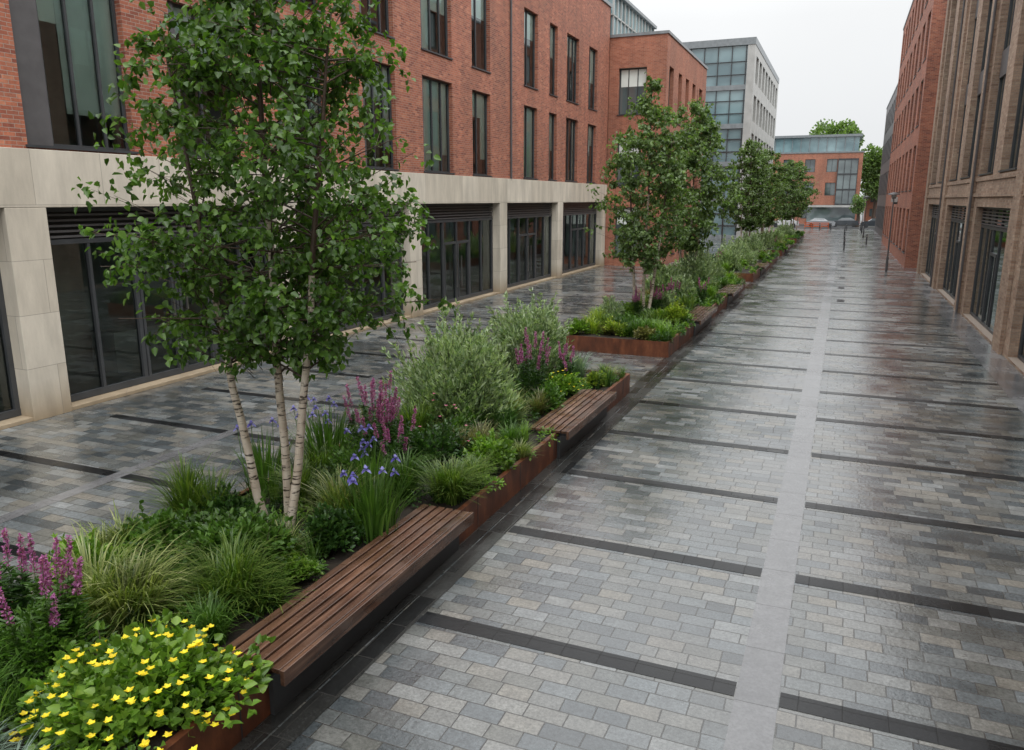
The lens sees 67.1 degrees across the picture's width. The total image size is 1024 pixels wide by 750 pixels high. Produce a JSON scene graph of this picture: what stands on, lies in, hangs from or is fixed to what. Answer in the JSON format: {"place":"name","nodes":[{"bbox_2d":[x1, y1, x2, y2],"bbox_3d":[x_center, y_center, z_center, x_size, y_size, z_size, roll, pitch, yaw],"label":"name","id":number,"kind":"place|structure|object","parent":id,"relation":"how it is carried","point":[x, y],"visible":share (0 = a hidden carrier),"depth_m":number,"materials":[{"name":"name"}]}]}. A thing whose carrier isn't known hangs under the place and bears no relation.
{"place":"outdoors","nodes":[
{"label":"outdoors","id":0,"kind":"place"},
{"bbox_2d":[60,499,157,567],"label":"ornamental grass","id":1,"kind":"object","parent":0,"point":[105,536],"depth_m":8.42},
{"bbox_2d":[157,523,313,622],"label":"ornamental grass","id":2,"kind":"object","parent":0,"point":[236,568],"depth_m":7.45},
{"bbox_2d":[218,566,319,616],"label":"ornamental grass","id":3,"kind":"object","parent":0,"point":[266,603],"depth_m":7.49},
{"bbox_2d":[261,457,342,510],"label":"ornamental grass","id":4,"kind":"object","parent":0,"point":[306,476],"depth_m":10.02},
{"bbox_2d":[290,432,353,479],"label":"ornamental grass","id":5,"kind":"object","parent":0,"point":[314,456],"depth_m":10.91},
{"bbox_2d":[298,463,390,521],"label":"ornamental grass","id":6,"kind":"object","parent":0,"point":[331,487],"depth_m":9.39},
{"bbox_2d":[372,444,446,499],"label":"ornamental grass","id":7,"kind":"object","parent":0,"point":[402,468],"depth_m":10.39,"materials":[{"name":"green plant"}]},
{"bbox_2d":[390,454,499,505],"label":"ornamental grass","id":8,"kind":"object","parent":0,"point":[446,488],"depth_m":10.15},
{"bbox_2d":[452,448,502,490],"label":"leafy shrub","id":9,"kind":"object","parent":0,"point":[473,459],"depth_m":10.78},
{"bbox_2d":[451,417,508,458],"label":"ornamental grass","id":10,"kind":"object","parent":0,"point":[470,434],"depth_m":11.87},
{"bbox_2d":[489,419,532,447],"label":"ornamental grass","id":11,"kind":"object","parent":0,"point":[511,433],"depth_m":12.31,"materials":[{"name":"green plant"}]},
{"bbox_2d":[0,228,1023,749],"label":"street paving","id":12,"kind":"structure","parent":0,"point":[416,684],"depth_m":10.32,"materials":[{"name":"stone"}]},
{"bbox_2d":[0,147,606,429],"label":"stone frame","id":13,"kind":"object","parent":12,"relation":"on","point":[34,183],"visible":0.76,"depth_m":15.86,"materials":[{"name":"stone"}]},
{"bbox_2d":[0,202,596,420],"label":"shopfront frames","id":14,"kind":"structure","parent":13,"relation":"attached to","point":[148,375],"depth_m":20.04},
{"bbox_2d":[0,0,610,184],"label":"brick wall","id":15,"kind":"structure","parent":13,"relation":"on","point":[585,24],"depth_m":31.87,"materials":[{"name":"brick"}]},
{"bbox_2d":[8,0,596,183],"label":"window frames","id":16,"kind":"structure","parent":15,"relation":"attached to","point":[30,65],"depth_m":16.60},
{"bbox_2d":[36,0,592,179],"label":"blinds","id":17,"kind":"object","parent":16,"relation":"attached to","point":[77,11],"visible":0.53,"depth_m":16.53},
{"bbox_2d":[510,0,511,178],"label":"drainpipes","id":18,"kind":"object","parent":15,"relation":"attached to","point":[510,89],"visible":1,"depth_m":35.17,"materials":[{"name":"grey metal"}]},
{"bbox_2d":[47,203,596,239],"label":"louvres","id":19,"kind":"object","parent":13,"relation":"attached to","point":[63,225],"visible":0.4,"depth_m":18.40,"materials":[{"name":"grey metal"}]},
{"bbox_2d":[0,365,629,749],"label":"corten steel planter","id":20,"kind":"object","parent":12,"relation":"on","point":[522,474],"visible":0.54,"depth_m":8.68,"materials":[{"name":"metal"}]},
{"bbox_2d":[0,641,33,715],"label":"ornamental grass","id":21,"kind":"object","parent":20,"relation":"on","point":[3,680],"depth_m":5.95,"materials":[{"name":"green plant"}]},
{"bbox_2d":[0,528,62,659],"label":"loosestrife plant","id":22,"kind":"object","parent":20,"relation":"on","point":[14,591],"visible":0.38,"depth_m":6.74,"materials":[{"name":"green plant"}]},
{"bbox_2d":[0,533,118,723],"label":"loosestrife plant","id":23,"kind":"object","parent":20,"relation":"on","point":[54,619],"visible":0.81,"depth_m":6.28,"materials":[{"name":"green plant"}]},
{"bbox_2d":[47,527,140,592],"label":"ornamental grass","id":24,"kind":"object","parent":20,"relation":"on","point":[63,542],"depth_m":7.65,"materials":[{"name":"green plant"}]},
{"bbox_2d":[44,512,217,641],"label":"ornamental grass","id":25,"kind":"object","parent":20,"relation":"on","point":[108,589],"depth_m":7.13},
{"bbox_2d":[1,608,275,749],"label":"yellow flower plant","id":26,"kind":"object","parent":20,"relation":"on","point":[140,667],"visible":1,"depth_m":5.82,"materials":[{"name":"green plant"}]},
{"bbox_2d":[115,500,204,571],"bbox_3d":[-3.799,1.721,8.329,1.042,0.805,1.042,-7,15,-30],"label":"leafy shrub","id":27,"kind":"object","parent":20,"relation":"on","point":[168,516],"visible":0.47,"depth_m":8.27,"materials":[{"name":"green plant"}]},
{"bbox_2d":[116,449,251,516],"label":"ornamental grass","id":28,"kind":"object","parent":20,"relation":"on","point":[185,488],"depth_m":9.29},
{"bbox_2d":[167,588,246,650],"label":"ornamental grass","id":29,"kind":"object","parent":20,"relation":"on","point":[219,621],"depth_m":6.96,"materials":[{"name":"green plant"}]},
{"bbox_2d":[156,484,302,603],"bbox_3d":[-3.041,1.767,8.302,1.513,0.849,1.440,-4,13,-18],"label":"leafy shrub","id":30,"kind":"object","parent":20,"relation":"on","point":[210,526],"visible":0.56,"depth_m":8.16,"materials":[{"name":"green plant"}]},
{"bbox_2d":[200,481,268,519],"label":"leafy shrub","id":31,"kind":"object","parent":20,"relation":"on","point":[227,502],"visible":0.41,"depth_m":9.18,"materials":[{"name":"green plant"}]},
{"bbox_2d":[228,417,295,501],"bbox_3d":[-3.329,1.097,10.341,0.921,1.103,1.168,-1,13,-2],"label":"iris plant","id":32,"kind":"object","parent":20,"relation":"on","point":[261,466],"visible":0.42,"depth_m":10.33,"materials":[{"name":"green plant"}]},
{"bbox_2d":[71,0,455,533],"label":"birch tree","id":33,"kind":"object","parent":20,"relation":"on","point":[292,46],"visible":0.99,"depth_m":8.00,"materials":[{"name":"green plant"}]},
{"bbox_2d":[271,548,323,584],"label":"leafy shrub","id":34,"kind":"object","parent":20,"relation":"on","point":[314,567],"visible":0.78,"depth_m":8.00,"materials":[{"name":"green plant"}]},
{"bbox_2d":[0,361,627,749],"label":"ground cover planting","id":35,"kind":"object","parent":20,"relation":"on","point":[609,378],"visible":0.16,"depth_m":8.47,"materials":[{"name":"green plant"}]},
{"bbox_2d":[289,395,367,469],"bbox_3d":[-2.713,0.859,11.374,1.521,1.109,1.462,5,14,22],"label":"iris plant","id":36,"kind":"object","parent":20,"relation":"on","point":[338,434],"visible":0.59,"depth_m":11.34,"materials":[{"name":"green plant"}]},
{"bbox_2d":[298,501,366,559],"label":"leafy shrub","id":37,"kind":"object","parent":20,"relation":"on","point":[334,525],"visible":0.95,"depth_m":8.65,"materials":[{"name":"green plant"}]},
{"bbox_2d":[323,434,386,486],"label":"leafy shrub","id":38,"kind":"object","parent":20,"relation":"on","point":[343,459],"visible":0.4,"depth_m":10.69,"materials":[{"name":"green plant"}]},
{"bbox_2d":[313,453,420,545],"bbox_3d":[-1.774,1.426,9.086,1.209,1.017,1.254,5,14,22],"label":"iris plant","id":39,"kind":"object","parent":20,"relation":"on","point":[375,517],"visible":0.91,"depth_m":9.04,"materials":[{"name":"green plant"}]},
{"bbox_2d":[340,424,394,502],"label":"iris plant","id":40,"kind":"object","parent":20,"relation":"on","point":[372,464],"visible":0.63,"depth_m":9.82,"materials":[{"name":"green plant"}]},
{"bbox_2d":[343,381,400,464],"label":"loosestrife plant","id":41,"kind":"object","parent":20,"relation":"on","point":[391,427],"visible":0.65,"depth_m":11.32,"materials":[{"name":"purple plant"}]},
{"bbox_2d":[354,370,401,433],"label":"loosestrife plant","id":42,"kind":"object","parent":20,"relation":"on","point":[380,396],"visible":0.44,"depth_m":12.43,"materials":[{"name":"purple plant"}]},
{"bbox_2d":[372,406,422,488],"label":"loosestrife plant","id":43,"kind":"object","parent":20,"relation":"on","point":[399,446],"visible":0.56,"depth_m":10.88,"materials":[{"name":"purple plant"}]},
{"bbox_2d":[397,393,449,436],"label":"ornamental grass","id":44,"kind":"object","parent":20,"relation":"on","point":[420,421],"depth_m":12.66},
{"bbox_2d":[387,393,474,467],"bbox_3d":[-1.259,0.849,11.521,1.447,1.139,1.110,-4,13,-16],"label":"rose shrub","id":45,"kind":"object","parent":20,"relation":"on","point":[441,440],"visible":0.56,"depth_m":11.37,"materials":[{"name":"green plant"}]},
{"bbox_2d":[376,296,523,429],"bbox_3d":[-0.925,-0.263,13.659,2.723,2.309,2.536,5,14,22],"label":"silver leaf shrub","id":46,"kind":"object","parent":20,"relation":"on","point":[461,369],"visible":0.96,"depth_m":13.16,"materials":[{"name":"green plant"}]},
{"bbox_2d":[438,403,484,436],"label":"leafy shrub","id":47,"kind":"object","parent":20,"relation":"on","point":[458,418],"visible":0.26,"depth_m":12.45,"materials":[{"name":"green plant"}]},
{"bbox_2d":[460,427,517,473],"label":"leafy shrub","id":48,"kind":"object","parent":20,"relation":"on","point":[483,445],"visible":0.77,"depth_m":11.32,"materials":[{"name":"green plant"}]},
{"bbox_2d":[475,403,532,435],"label":"ornamental grass","id":49,"kind":"object","parent":20,"relation":"on","point":[509,418],"depth_m":12.81,"materials":[{"name":"green plant"}]},
{"bbox_2d":[511,438,546,459],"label":"ornamental grass","id":50,"kind":"object","parent":20,"relation":"on","point":[520,449],"depth_m":11.87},
{"bbox_2d":[485,287,577,377],"bbox_3d":[0.480,-0.930,17.091,2.221,2.092,1.951,5,14,22],"label":"silver leaf shrub","id":51,"kind":"object","parent":20,"relation":"on","point":[548,324],"visible":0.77,"depth_m":16.66,"materials":[{"name":"green plant"}]},
{"bbox_2d":[513,327,550,401],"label":"loosestrife plant","id":52,"kind":"object","parent":20,"relation":"on","point":[527,378],"visible":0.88,"depth_m":15.23,"materials":[{"name":"green plant"}]},
{"bbox_2d":[524,379,564,414],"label":"leafy shrub","id":53,"kind":"object","parent":20,"relation":"on","point":[552,393],"visible":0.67,"depth_m":14.61,"materials":[{"name":"green plant"}]},
{"bbox_2d":[543,368,583,396],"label":"yellow flower plant","id":54,"kind":"object","parent":20,"relation":"on","point":[570,382],"visible":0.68,"depth_m":15.44,"materials":[{"name":"green plant"}]},
{"bbox_2d":[553,341,582,388],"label":"loosestrife plant","id":55,"kind":"object","parent":20,"relation":"on","point":[570,369],"visible":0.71,"depth_m":16.27,"materials":[{"name":"purple plant"}]},
{"bbox_2d":[0,230,1023,749],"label":"dark paving band","id":56,"kind":"object","parent":12,"relation":"on","point":[948,738],"visible":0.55,"depth_m":9.86,"materials":[{"name":"black stone"}]},
{"bbox_2d":[0,228,1023,749],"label":"granite channel strip","id":57,"kind":"object","parent":12,"relation":"on","point":[752,716],"visible":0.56,"depth_m":10.94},
{"bbox_2d":[231,232,810,749],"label":"dark kerb channel","id":58,"kind":"object","parent":12,"relation":"on","point":[305,716],"visible":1,"depth_m":8.90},
{"bbox_2d":[220,504,473,714],"bbox_3d":[-1.525,2.289,8.183,0.760,0.512,3.620,5,14,22],"label":"slatted bench","id":59,"kind":"object","parent":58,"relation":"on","point":[355,598],"visible":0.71,"depth_m":7.65,"materials":[{"name":"brown wood"}]},
{"bbox_2d":[528,389,616,457],"bbox_3d":[1.185,0.860,14.477,0.760,0.512,3.020,5,14,22],"label":"slatted bench","id":60,"kind":"object","parent":58,"relation":"on","point":[576,417],"visible":0.91,"depth_m":14.11,"materials":[{"name":"brown wood"}]},
{"bbox_2d":[688,306,717,334],"bbox_3d":[6.412,-1.895,26.615,0.760,0.512,3.620,5,14,22],"label":"slatted bench","id":61,"kind":"object","parent":58,"relation":"on","point":[703,316],"visible":0.73,"depth_m":26.39,"materials":[{"name":"brown wood"}]},
{"bbox_2d":[715,284,743,304],"bbox_3d":[9.510,-3.528,33.808,0.760,0.512,3.620,5,14,22],"label":"slatted bench","id":62,"kind":"object","parent":58,"relation":"on","point":[731,291],"visible":0.88,"depth_m":33.38,"materials":[{"name":"brown wood"}]},
{"bbox_2d":[604,33,667,265],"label":"end wall","id":63,"kind":"structure","parent":12,"relation":"on","point":[649,52],"depth_m":48.91,"materials":[{"name":"red brick"}]},
{"bbox_2d":[610,30,707,69],"bbox_3d":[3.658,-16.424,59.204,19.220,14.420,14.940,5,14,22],"label":"roof coping","id":64,"kind":"object","parent":63,"relation":"on","point":[663,32],"visible":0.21,"depth_m":48.42,"materials":[{"name":"stone"}]},
{"bbox_2d":[611,0,656,34],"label":"penthouse mullions","id":65,"kind":"object","parent":64,"relation":"on","point":[638,12],"visible":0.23,"depth_m":52.33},
{"bbox_2d":[608,0,652,34],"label":"penthouse glass","id":66,"kind":"object","parent":65,"relation":"in","point":[615,4],"visible":0.15,"depth_m":51.44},
{"bbox_2d":[566,280,745,357],"bbox_3d":[6.502,-2.697,30.288,3.054,0.450,18.400,5,14,22],"label":"corten steel planter","id":67,"kind":"object","parent":12,"relation":"on","point":[612,343],"visible":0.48,"depth_m":22.16,"materials":[{"name":"metal"}]},
{"bbox_2d":[590,295,627,316],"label":"silver leaf shrub","id":68,"kind":"object","parent":67,"relation":"on","point":[611,305],"visible":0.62,"depth_m":24.61,"materials":[{"name":"green plant"}]},
{"bbox_2d":[583,72,704,309],"bbox_3d":[4.358,-5.834,25.545,3.799,7.905,3.865,5,14,22],"label":"birch tree","id":69,"kind":"object","parent":67,"relation":"on","point":[672,183],"visible":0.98,"depth_m":25.05,"materials":[{"name":"green plant"}]},
{"bbox_2d":[569,277,745,342],"bbox_3d":[6.466,-3.008,30.148,3.495,0.462,18.432,5,14,22],"label":"ground cover planting","id":70,"kind":"object","parent":67,"relation":"on","point":[706,301],"visible":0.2,"depth_m":24.07,"materials":[{"name":"green plant"}]},
{"bbox_2d":[640,258,684,293],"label":"silver leaf shrub","id":71,"kind":"object","parent":67,"relation":"on","point":[664,274],"visible":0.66,"depth_m":30.14,"materials":[{"name":"green plant"}]},
{"bbox_2d":[652,296,687,324],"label":"leafy shrub","id":72,"kind":"object","parent":67,"relation":"on","point":[680,311],"visible":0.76,"depth_m":24.40,"materials":[{"name":"green plant"}]},
{"bbox_2d":[672,274,698,297],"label":"silver leaf shrub","id":73,"kind":"object","parent":67,"relation":"on","point":[686,286],"visible":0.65,"depth_m":29.59,"materials":[{"name":"green plant"}]},
{"bbox_2d":[641,94,744,272],"bbox_3d":[7.779,-7.872,33.387,4.432,8.408,4.236,5,14,22],"label":"birch tree","id":74,"kind":"object","parent":67,"relation":"on","point":[704,124],"visible":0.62,"depth_m":32.47,"materials":[{"name":"green plant"}]},
{"bbox_2d":[672,244,720,289],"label":"silver leaf shrub","id":75,"kind":"object","parent":67,"relation":"on","point":[700,267],"visible":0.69,"depth_m":33.37,"materials":[{"name":"green plant"}]},
{"bbox_2d":[659,33,706,263],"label":"street wall","id":76,"kind":"structure","parent":12,"relation":"on","point":[688,72],"depth_m":52.97,"materials":[{"name":"red brick"}]},
{"bbox_2d":[613,67,681,257],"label":"window frames","id":77,"kind":"structure","parent":76,"relation":"attached to","point":[629,77],"depth_m":49.18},
{"bbox_2d":[616,69,646,253],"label":"window glass","id":78,"kind":"object","parent":77,"relation":"in","point":[624,98],"visible":0.04,"depth_m":49.48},
{"bbox_2d":[725,256,777,281],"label":"corten steel planter","id":79,"kind":"object","parent":12,"relation":"on","point":[751,277],"visible":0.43,"depth_m":42.87,"materials":[{"name":"metal"}]},
{"bbox_2d":[715,234,744,269],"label":"silver leaf shrub","id":80,"kind":"object","parent":79,"relation":"on","point":[732,254],"visible":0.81,"depth_m":43.44,"materials":[{"name":"green plant"}]},
{"bbox_2d":[722,250,779,272],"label":"ground cover planting","id":81,"kind":"object","parent":79,"relation":"on","point":[769,258],"visible":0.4,"depth_m":48.02,"materials":[{"name":"green plant"}]},
{"bbox_2d":[734,231,771,254],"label":"silver leaf shrub","id":82,"kind":"object","parent":79,"relation":"on","point":[753,244],"visible":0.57,"depth_m":52.77,"materials":[{"name":"green plant"}]},
{"bbox_2d":[718,136,789,237],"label":"birch tree","id":83,"kind":"object","parent":79,"relation":"on","point":[755,160],"visible":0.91,"depth_m":53.95,"materials":[{"name":"green plant"}]},
{"bbox_2d":[744,45,778,235],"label":"street wall","id":84,"kind":"structure","parent":12,"relation":"on","point":[764,106],"depth_m":94.01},
{"bbox_2d":[759,244,793,255],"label":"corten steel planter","id":85,"kind":"object","parent":12,"relation":"on","point":[781,252],"visible":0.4,"depth_m":60.83,"materials":[{"name":"metal"}]},
{"bbox_2d":[730,148,792,231],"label":"birch tree","id":86,"kind":"object","parent":85,"relation":"on","point":[771,220],"visible":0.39,"depth_m":61.76,"materials":[{"name":"green plant"}]},
{"bbox_2d":[787,235,803,242],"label":"corten steel planter","id":87,"kind":"object","parent":12,"relation":"on","point":[796,240],"visible":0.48,"depth_m":79.64,"materials":[{"name":"metal"}]},
{"bbox_2d":[758,159,817,226],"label":"birch tree","id":88,"kind":"object","parent":87,"relation":"on","point":[791,213],"visible":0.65,"depth_m":82.18,"materials":[{"name":"green plant"}]},
{"bbox_2d":[783,160,821,229],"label":"birch tree","id":89,"kind":"object","parent":87,"relation":"in","point":[804,183],"visible":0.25,"depth_m":91.90,"materials":[{"name":"green plant"}]},
{"bbox_2d":[874,86,897,237],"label":"street wall","id":90,"kind":"structure","parent":12,"relation":"on","point":[884,171],"depth_m":96.23,"materials":[{"name":"brick"}]},
{"bbox_2d":[881,0,933,266],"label":"street wall","id":91,"kind":"structure","parent":12,"relation":"on","point":[900,173],"depth_m":59.04,"materials":[{"name":"red brick"}]},
{"bbox_2d":[883,1,930,253],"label":"window frames","id":92,"kind":"structure","parent":91,"relation":"attached to","point":[910,127],"depth_m":53.81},
{"bbox_2d":[920,0,1023,375],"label":"brick wall","id":93,"kind":"structure","parent":12,"relation":"on","point":[1001,162],"depth_m":28.88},
{"bbox_2d":[925,0,1023,362],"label":"window frames","id":94,"kind":"structure","parent":93,"relation":"attached to","point":[1002,74],"depth_m":27.62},
{"bbox_2d":[926,0,1023,329],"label":"window glass","id":95,"kind":"object","parent":94,"relation":"in","point":[998,272],"visible":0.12,"depth_m":27.38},
{"bbox_2d":[558,349,598,380],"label":"shrub","id":96,"kind":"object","parent":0,"point":[579,365],"depth_m":17.03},
{"bbox_2d":[629,0,912,199],"label":"sky","id":97,"kind":"structure","parent":0,"point":[837,60],"materials":[{"name":"white"}]},
{"bbox_2d":[770,211,874,228],"bbox_3d":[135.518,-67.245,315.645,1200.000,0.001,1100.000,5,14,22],"label":"ground","id":98,"kind":"structure","parent":0,"point":[868,227],"depth_m":122.11,"materials":[{"name":"stone"}]},
{"bbox_2d":[0,0,593,410],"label":"interior","id":99,"kind":"object","parent":98,"relation":"on","point":[120,347],"visible":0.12,"depth_m":20.40,"materials":[{"name":"black"}]},
{"bbox_2d":[690,45,747,234],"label":"curtain wall","id":100,"kind":"structure","parent":98,"relation":"on","point":[725,55],"depth_m":83.44,"materials":[{"name":"blue glass"}]},
{"bbox_2d":[682,37,778,238],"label":"floor bands","id":101,"kind":"object","parent":100,"relation":"on","point":[748,86],"visible":0.21,"depth_m":82.83,"materials":[{"name":"metal"}]},
{"bbox_2d":[772,152,863,223],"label":"front wall","id":102,"kind":"structure","parent":98,"relation":"on","point":[821,175],"depth_m":135.53,"materials":[{"name":"red brick"}]},
{"bbox_2d":[783,158,858,218],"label":"window frames","id":103,"kind":"structure","parent":102,"relation":"attached to","point":[841,204],"depth_m":134.41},
{"bbox_2d":[784,159,857,221],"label":"window glass","id":104,"kind":"object","parent":103,"relation":"in","point":[831,213],"visible":0.3,"depth_m":134.94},
{"bbox_2d":[774,134,863,153],"bbox_3d":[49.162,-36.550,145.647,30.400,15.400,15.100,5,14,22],"label":"storey","id":105,"kind":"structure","parent":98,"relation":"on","point":[829,143],"depth_m":136.34,"materials":[{"name":"glass"}]},
{"bbox_2d":[809,118,864,150],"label":"broadleaf tree","id":106,"kind":"object","parent":98,"relation":"on","point":[841,127],"visible":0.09,"depth_m":161.07,"materials":[{"name":"green plant"}]},
{"bbox_2d":[849,193,865,226],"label":"broadleaf tree","id":107,"kind":"object","parent":98,"relation":"on","point":[859,203],"visible":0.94,"depth_m":124.91,"materials":[{"name":"green plant"}]},
{"bbox_2d":[860,143,882,218],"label":"broadleaf tree","id":108,"kind":"object","parent":98,"relation":"on","point":[871,167],"visible":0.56,"depth_m":150.43,"materials":[{"name":"green plant"}]},
{"bbox_2d":[903,0,946,267],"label":"shell","id":109,"kind":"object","parent":98,"relation":"on","point":[927,115],"visible":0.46,"depth_m":47.85,"materials":[{"name":"red brick"}]},
{"bbox_2d":[916,0,1023,354],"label":"piers","id":110,"kind":"structure","parent":98,"relation":"on","point":[1017,194],"depth_m":29.03,"materials":[{"name":"brick"}]},
{"bbox_2d":[929,0,997,312],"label":"downpipes","id":111,"kind":"object","parent":110,"relation":"attached to","point":[977,145],"visible":1,"depth_m":29.47,"materials":[{"name":"grey metal"}]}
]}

